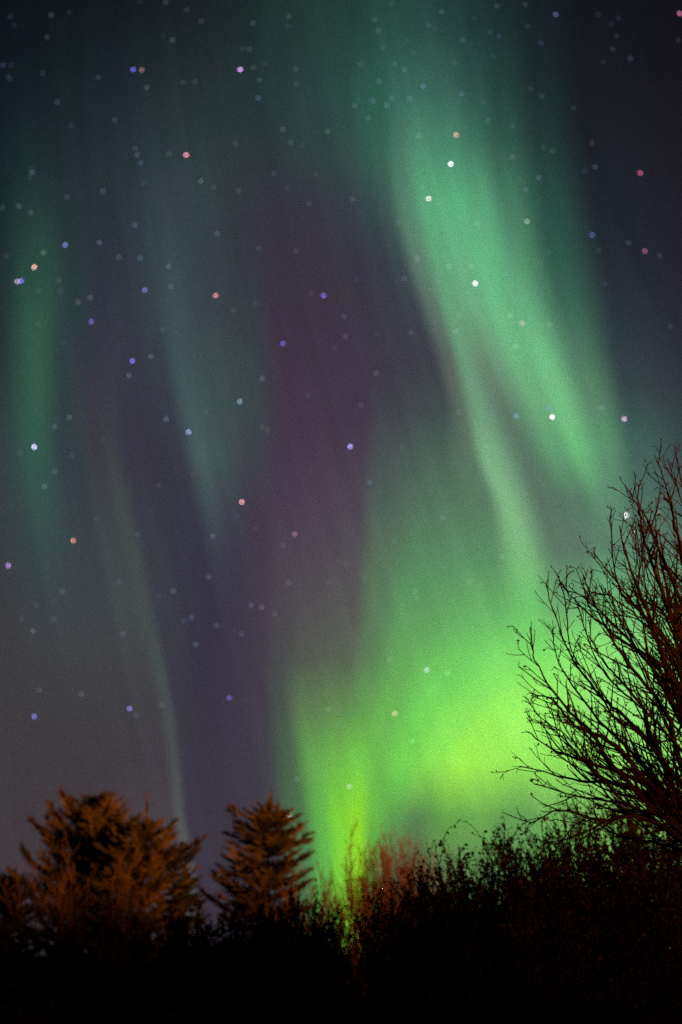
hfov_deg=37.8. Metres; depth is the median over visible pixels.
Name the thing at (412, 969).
leafless shrub
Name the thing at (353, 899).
birch sapling
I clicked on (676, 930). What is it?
leafless shrub
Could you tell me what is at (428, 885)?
leafless shrub
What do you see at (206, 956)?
leafless shrub
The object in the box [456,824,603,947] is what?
leafless shrub
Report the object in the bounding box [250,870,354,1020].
leafless shrub
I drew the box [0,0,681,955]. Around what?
sky
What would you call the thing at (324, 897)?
bare thicket
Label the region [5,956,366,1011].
ground
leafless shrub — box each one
[99,892,258,1023]
[148,889,352,1023]
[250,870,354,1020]
[295,901,365,1023]
[327,871,489,1023]
[339,889,545,1023]
[347,881,420,1023]
[375,859,675,1023]
[380,836,501,1021]
[383,809,553,1020]
[398,847,540,962]
[400,819,671,1019]
[428,849,681,1023]
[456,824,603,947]
[496,784,680,1022]
[520,799,675,972]
[533,832,681,1023]
[555,776,681,1012]
[593,769,681,1023]
[610,793,681,950]
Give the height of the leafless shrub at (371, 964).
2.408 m
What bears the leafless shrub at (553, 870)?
on the ground
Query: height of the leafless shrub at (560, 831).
3.077 m
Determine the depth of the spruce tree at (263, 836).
18.70 m
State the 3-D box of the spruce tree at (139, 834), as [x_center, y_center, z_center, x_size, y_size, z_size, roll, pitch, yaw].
[-3.762,7.532,18.577,2.264,4.568,2.213,-12,-27,26]
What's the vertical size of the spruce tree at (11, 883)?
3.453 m
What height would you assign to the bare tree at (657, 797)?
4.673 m
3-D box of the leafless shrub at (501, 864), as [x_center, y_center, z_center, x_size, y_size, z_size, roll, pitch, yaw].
[1.142,3.821,7.948,1.621,2.792,1.713,0,-24,0]
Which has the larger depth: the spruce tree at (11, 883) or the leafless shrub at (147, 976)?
the spruce tree at (11, 883)
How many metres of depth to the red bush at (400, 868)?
20.36 m
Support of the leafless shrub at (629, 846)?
on the ground
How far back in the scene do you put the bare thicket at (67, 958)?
17.22 m
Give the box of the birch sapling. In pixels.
[305,818,387,1021]
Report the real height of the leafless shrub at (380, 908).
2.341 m
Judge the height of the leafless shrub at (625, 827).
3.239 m
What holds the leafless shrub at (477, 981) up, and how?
on the ground
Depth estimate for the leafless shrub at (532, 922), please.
6.16 m
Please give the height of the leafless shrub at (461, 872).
2.650 m
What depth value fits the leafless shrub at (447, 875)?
9.45 m
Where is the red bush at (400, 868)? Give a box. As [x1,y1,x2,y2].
[349,822,452,969]
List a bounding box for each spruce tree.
[0,783,152,1004]
[0,868,44,1017]
[72,790,210,1020]
[152,871,214,956]
[197,790,316,956]
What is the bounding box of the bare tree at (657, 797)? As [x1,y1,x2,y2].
[491,439,681,863]
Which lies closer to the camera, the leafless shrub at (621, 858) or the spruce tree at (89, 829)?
the leafless shrub at (621, 858)
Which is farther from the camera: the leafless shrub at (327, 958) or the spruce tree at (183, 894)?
the spruce tree at (183, 894)
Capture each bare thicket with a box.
[0,829,165,1016]
[244,840,364,990]
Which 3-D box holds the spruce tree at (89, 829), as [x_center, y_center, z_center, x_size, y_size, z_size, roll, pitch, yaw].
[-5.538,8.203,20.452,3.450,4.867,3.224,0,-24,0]
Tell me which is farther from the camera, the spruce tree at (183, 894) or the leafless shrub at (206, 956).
the spruce tree at (183, 894)

